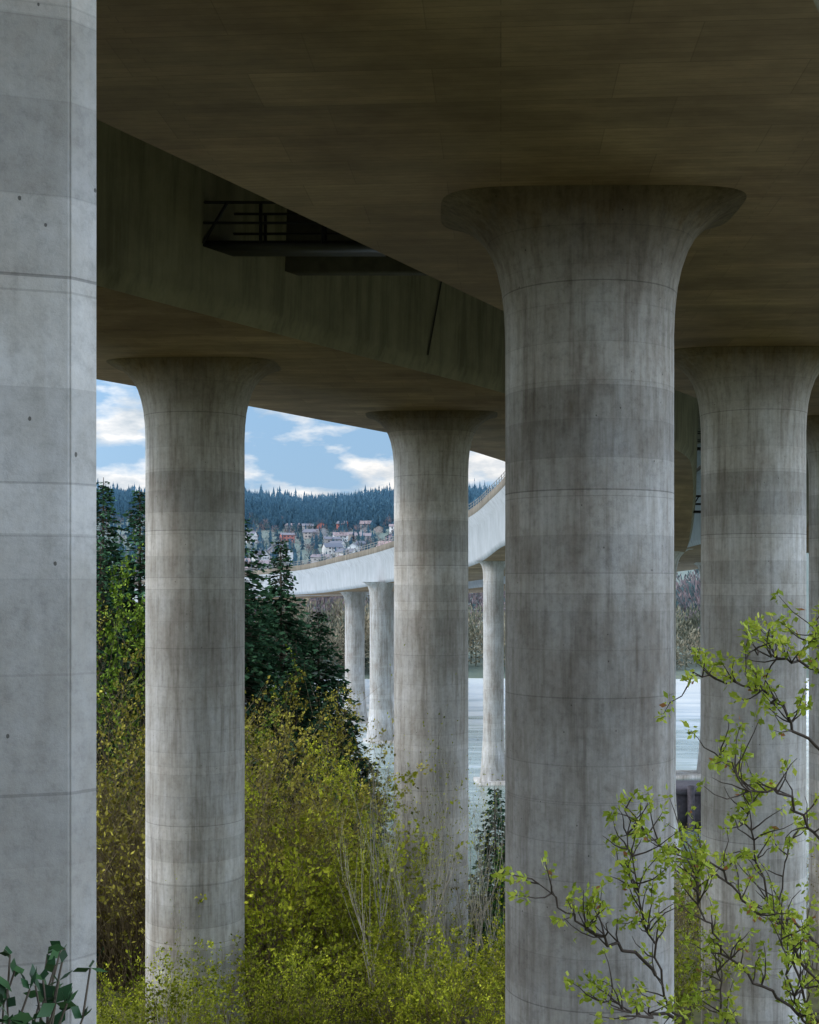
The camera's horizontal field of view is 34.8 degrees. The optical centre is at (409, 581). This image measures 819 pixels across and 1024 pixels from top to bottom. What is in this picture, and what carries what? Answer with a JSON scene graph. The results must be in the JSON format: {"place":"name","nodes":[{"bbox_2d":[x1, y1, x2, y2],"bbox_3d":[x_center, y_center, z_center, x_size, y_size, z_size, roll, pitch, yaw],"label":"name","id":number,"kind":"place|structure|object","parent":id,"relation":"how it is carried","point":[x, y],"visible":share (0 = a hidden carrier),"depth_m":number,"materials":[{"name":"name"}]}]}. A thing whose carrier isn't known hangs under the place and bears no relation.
{"place":"outdoors","nodes":[
{"label":"outdoors","id":0,"kind":"place"},
{"bbox_2d":[96,379,504,498],"label":"sky","id":1,"kind":"structure","parent":0,"point":[290,452],"materials":[{"name":"blue"}]},
{"bbox_2d":[96,511,818,1023],"bbox_3d":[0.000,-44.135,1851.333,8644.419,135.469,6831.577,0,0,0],"label":"ground","id":2,"kind":"structure","parent":0,"point":[474,671],"depth_m":56.93,"materials":[{"name":"green plant"}]},
{"bbox_2d":[0,0,95,1023],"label":"concrete pillar","id":3,"kind":"structure","parent":2,"relation":"on","point":[47,471],"depth_m":8.96,"materials":[{"name":"grey concrete"}]},
{"bbox_2d":[0,941,106,1023],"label":"laurel shrub","id":4,"kind":"object","parent":2,"relation":"on","point":[48,997],"visible":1,"depth_m":5.11,"materials":[{"name":"green plant"}]},
{"bbox_2d":[96,533,144,975],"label":"alder tree","id":5,"kind":"object","parent":2,"relation":"on","point":[129,634],"visible":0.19,"depth_m":51.83,"materials":[{"name":"green plant"}]},
{"bbox_2d":[96,546,144,976],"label":"fir tree","id":6,"kind":"object","parent":2,"relation":"on","point":[101,564],"visible":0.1,"depth_m":56.09,"materials":[{"name":"green plant"}]},
{"bbox_2d":[96,602,144,990],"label":"budding tree","id":7,"kind":"object","parent":2,"relation":"on","point":[137,696],"visible":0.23,"depth_m":45.79,"materials":[{"name":"green plant"}]},
{"bbox_2d":[96,477,144,965],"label":"fir tree","id":8,"kind":"object","parent":2,"relation":"on","point":[112,548],"visible":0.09,"depth_m":60.06,"materials":[{"name":"green plant"}]},
{"bbox_2d":[97,665,144,972],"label":"fir tree","id":9,"kind":"object","parent":2,"relation":"on","point":[143,669],"visible":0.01,"depth_m":57.54,"materials":[{"name":"green plant"}]},
{"bbox_2d":[102,490,144,802],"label":"fir tree","id":10,"kind":"object","parent":2,"relation":"on","point":[139,566],"visible":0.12,"depth_m":59.05,"materials":[{"name":"green plant"}]},
{"bbox_2d":[147,878,201,1023],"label":"bare saplings","id":11,"kind":"object","parent":2,"relation":"on","point":[168,993],"visible":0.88,"depth_m":33.16,"materials":[{"name":"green plant"}]},
{"bbox_2d":[106,357,280,1023],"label":"bridge column","id":12,"kind":"structure","parent":2,"relation":"on","point":[195,410],"depth_m":38.69,"materials":[{"name":"concrete"}]},
{"bbox_2d":[96,618,306,961],"bbox_3d":[-9.779,8.921,53.131,12.261,14.645,17.093,0,0,36],"label":"alder tree","id":13,"kind":"object","parent":2,"relation":"on","point":[133,724],"visible":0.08,"depth_m":51.30,"materials":[{"name":"green plant"}]},
{"bbox_2d":[96,675,329,957],"bbox_3d":[-10.744,9.085,47.910,16.981,13.198,9.792,0,0,12],"label":"budding tree","id":14,"kind":"object","parent":2,"relation":"on","point":[248,766],"visible":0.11,"depth_m":45.67,"materials":[{"name":"green plant"}]},
{"bbox_2d":[96,509,393,575],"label":"hillside trees","id":15,"kind":"object","parent":2,"relation":"on","point":[309,546],"visible":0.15,"depth_m":1047.06,"materials":[{"name":"green plant"}]},
{"bbox_2d":[97,503,393,571],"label":"hillside conifers","id":16,"kind":"object","parent":2,"relation":"on","point":[261,545],"visible":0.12,"depth_m":1056.35,"materials":[{"name":"green plant"}]},
{"bbox_2d":[98,685,432,965],"bbox_3d":[-5.066,9.478,47.897,14.652,11.329,8.581,0,0,40],"label":"budding tree","id":17,"kind":"object","parent":2,"relation":"on","point":[303,796],"visible":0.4,"depth_m":45.00,"materials":[{"name":"green plant"}]},
{"bbox_2d":[245,584,308,946],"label":"fir tree","id":18,"kind":"object","parent":2,"relation":"on","point":[254,666],"visible":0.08,"depth_m":59.50,"materials":[{"name":"green plant"}]},
{"bbox_2d":[245,518,308,913],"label":"fir tree","id":19,"kind":"object","parent":2,"relation":"on","point":[255,578],"visible":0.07,"depth_m":62.41,"materials":[{"name":"green plant"}]},
{"bbox_2d":[245,664,339,961],"bbox_3d":[-6.072,9.631,52.684,6.697,12.652,9.594,0,0,0],"label":"budding tree","id":20,"kind":"object","parent":2,"relation":"on","point":[287,720],"visible":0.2,"depth_m":52.36,"materials":[{"name":"green plant"}]},
{"bbox_2d":[246,538,341,851],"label":"fir tree","id":21,"kind":"object","parent":2,"relation":"on","point":[290,624],"visible":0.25,"depth_m":65.62,"materials":[{"name":"green plant"}]},
{"bbox_2d":[96,478,495,531],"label":"distant conifer forest","id":22,"kind":"object","parent":2,"relation":"on","point":[374,504],"visible":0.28,"depth_m":1302.62,"materials":[{"name":"green plant"}]},
{"bbox_2d":[253,643,357,954],"bbox_3d":[-5.399,10.732,60.840,8.679,15.960,8.690,0,0,36],"label":"fir tree","id":23,"kind":"object","parent":2,"relation":"on","point":[305,721],"visible":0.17,"depth_m":60.57,"materials":[{"name":"green plant"}]},
{"bbox_2d":[245,681,393,926],"bbox_3d":[-3.272,9.828,53.516,6.329,11.207,12.558,0,0,10],"label":"budding tree","id":24,"kind":"object","parent":2,"relation":"on","point":[348,700],"visible":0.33,"depth_m":55.35,"materials":[{"name":"green plant"}]},
{"bbox_2d":[245,521,393,570],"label":"hillside houses","id":25,"kind":"structure","parent":2,"relation":"on","point":[339,544],"depth_m":1039.45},
{"bbox_2d":[245,713,394,980],"bbox_3d":[-4.690,9.589,46.178,5.754,10.188,11.416,0,0,19],"label":"budding tree","id":26,"kind":"object","parent":2,"relation":"on","point":[248,789],"visible":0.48,"depth_m":44.23,"materials":[{"name":"green plant"}]},
{"bbox_2d":[269,729,394,973],"bbox_3d":[-2.727,10.065,49.391,5.356,9.323,6.682,0,0,0],"label":"budding tree","id":27,"kind":"object","parent":2,"relation":"on","point":[315,778],"visible":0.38,"depth_m":49.10,"materials":[{"name":"green plant"}]},
{"bbox_2d":[290,610,386,831],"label":"fir tree","id":28,"kind":"object","parent":2,"relation":"on","point":[324,654],"visible":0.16,"depth_m":66.51,"materials":[{"name":"green plant"}]},
{"bbox_2d":[290,755,393,957],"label":"young fir tree","id":29,"kind":"object","parent":2,"relation":"on","point":[335,774],"visible":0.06,"depth_m":56.87,"materials":[{"name":"green plant"}]},
{"bbox_2d":[300,678,393,882],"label":"fir tree","id":30,"kind":"object","parent":2,"relation":"on","point":[351,731],"visible":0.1,"depth_m":64.45,"materials":[{"name":"green plant"}]},
{"bbox_2d":[306,767,393,905],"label":"budding tree","id":31,"kind":"object","parent":2,"relation":"on","point":[367,769],"visible":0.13,"depth_m":58.33,"materials":[{"name":"green plant"}]},
{"bbox_2d":[347,757,393,939],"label":"fir tree","id":32,"kind":"object","parent":2,"relation":"on","point":[369,771],"visible":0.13,"depth_m":64.75,"materials":[{"name":"green plant"}]},
{"bbox_2d":[355,834,413,964],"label":"budding tree","id":33,"kind":"object","parent":2,"relation":"on","point":[377,875],"visible":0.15,"depth_m":48.27,"materials":[{"name":"green plant"}]},
{"bbox_2d":[115,551,699,649],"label":"riverside woods","id":34,"kind":"object","parent":2,"relation":"on","point":[688,595],"visible":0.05,"depth_m":347.18,"materials":[{"name":"plant"}]},
{"bbox_2d":[313,642,504,1023],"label":"bare saplings","id":35,"kind":"object","parent":2,"relation":"on","point":[439,907],"visible":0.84,"depth_m":40.64,"materials":[{"name":"grey plant"}]},
{"bbox_2d":[123,595,699,671],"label":"shore trees","id":36,"kind":"object","parent":2,"relation":"on","point":[686,634],"visible":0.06,"depth_m":279.85,"materials":[{"name":"plant"}]},
{"bbox_2d":[96,770,738,1023],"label":"budding shrubs","id":37,"kind":"object","parent":2,"relation":"on","point":[347,965],"visible":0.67,"depth_m":37.88,"materials":[{"name":"green plant"}]},
{"bbox_2d":[365,410,497,971],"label":"bridge column","id":38,"kind":"structure","parent":2,"relation":"on","point":[431,450],"depth_m":50.70,"materials":[{"name":"concrete"}]},
{"bbox_2d":[96,0,818,609],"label":"highway bridge","id":39,"kind":"structure","parent":2,"relation":"on","point":[278,180],"depth_m":21.35,"materials":[{"name":"concrete"}]},
{"bbox_2d":[96,662,818,1003],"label":"twiggy thicket","id":40,"kind":"object","parent":2,"relation":"on","point":[116,942],"visible":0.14,"depth_m":45.78,"materials":[{"name":"green plant"}]},
{"bbox_2d":[468,786,504,956],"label":"young fir tree","id":41,"kind":"object","parent":2,"relation":"on","point":[498,837],"visible":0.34,"depth_m":59.70,"materials":[{"name":"green plant"}]},
{"bbox_2d":[470,846,504,979],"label":"young fir tree","id":42,"kind":"object","parent":2,"relation":"on","point":[502,900],"visible":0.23,"depth_m":49.91,"materials":[{"name":"green plant"}]},
{"bbox_2d":[441,185,746,1023],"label":"bridge column","id":43,"kind":"structure","parent":2,"relation":"on","point":[589,277],"depth_m":21.99,"materials":[{"name":"concrete"}]},
{"bbox_2d":[491,588,818,1023],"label":"budding maple tree","id":44,"kind":"object","parent":2,"relation":"on","point":[698,863],"visible":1,"depth_m":7.89,"materials":[{"name":"green plant"}]},
{"bbox_2d":[674,841,700,991],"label":"budding tree","id":45,"kind":"object","parent":2,"relation":"on","point":[678,895],"visible":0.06,"depth_m":47.41,"materials":[{"name":"green plant"}]},
{"bbox_2d":[674,346,818,1023],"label":"bridge column","id":46,"kind":"structure","parent":2,"relation":"on","point":[753,401],"depth_m":36.90,"materials":[{"name":"concrete"}]},
{"bbox_2d":[806,415,818,969],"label":"bridge column","id":47,"kind":"structure","parent":2,"relation":"on","point":[812,440],"depth_m":53.12,"materials":[{"name":"concrete"}]},
{"bbox_2d":[314,678,808,906],"bbox_3d":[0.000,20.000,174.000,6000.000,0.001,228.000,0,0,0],"label":"river water","id":48,"kind":"structure","parent":0,"point":[687,710],"depth_m":154.32,"materials":[{"name":"grey liquid"}]},
{"bbox_2d":[340,592,393,723],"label":"river pier","id":49,"kind":"structure","parent":48,"relation":"in","point":[355,634],"depth_m":184.12,"materials":[{"name":"concrete"}]},
{"bbox_2d":[363,582,393,743],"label":"river pier","id":50,"kind":"structure","parent":48,"relation":"in","point":[380,593],"depth_m":161.28,"materials":[{"name":"concrete"}]},
{"bbox_2d":[473,561,504,785],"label":"river pier","id":51,"kind":"structure","parent":48,"relation":"in","point":[493,652],"depth_m":128.69,"materials":[{"name":"concrete"}]},
{"bbox_2d":[674,549,689,874],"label":"river pier","id":52,"kind":"structure","parent":48,"relation":"in","point":[678,555],"depth_m":89.92,"materials":[{"name":"concrete"}]},
{"bbox_2d":[676,780,700,831],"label":"pier fender","id":53,"kind":"object","parent":48,"relation":"in","point":[688,796],"visible":0.09,"depth_m":104.87,"materials":[{"name":"concrete"}]},
{"bbox_2d":[676,562,700,778],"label":"river pier","id":54,"kind":"structure","parent":48,"relation":"in","point":[688,774],"depth_m":134.18,"materials":[{"name":"concrete"}]}
]}

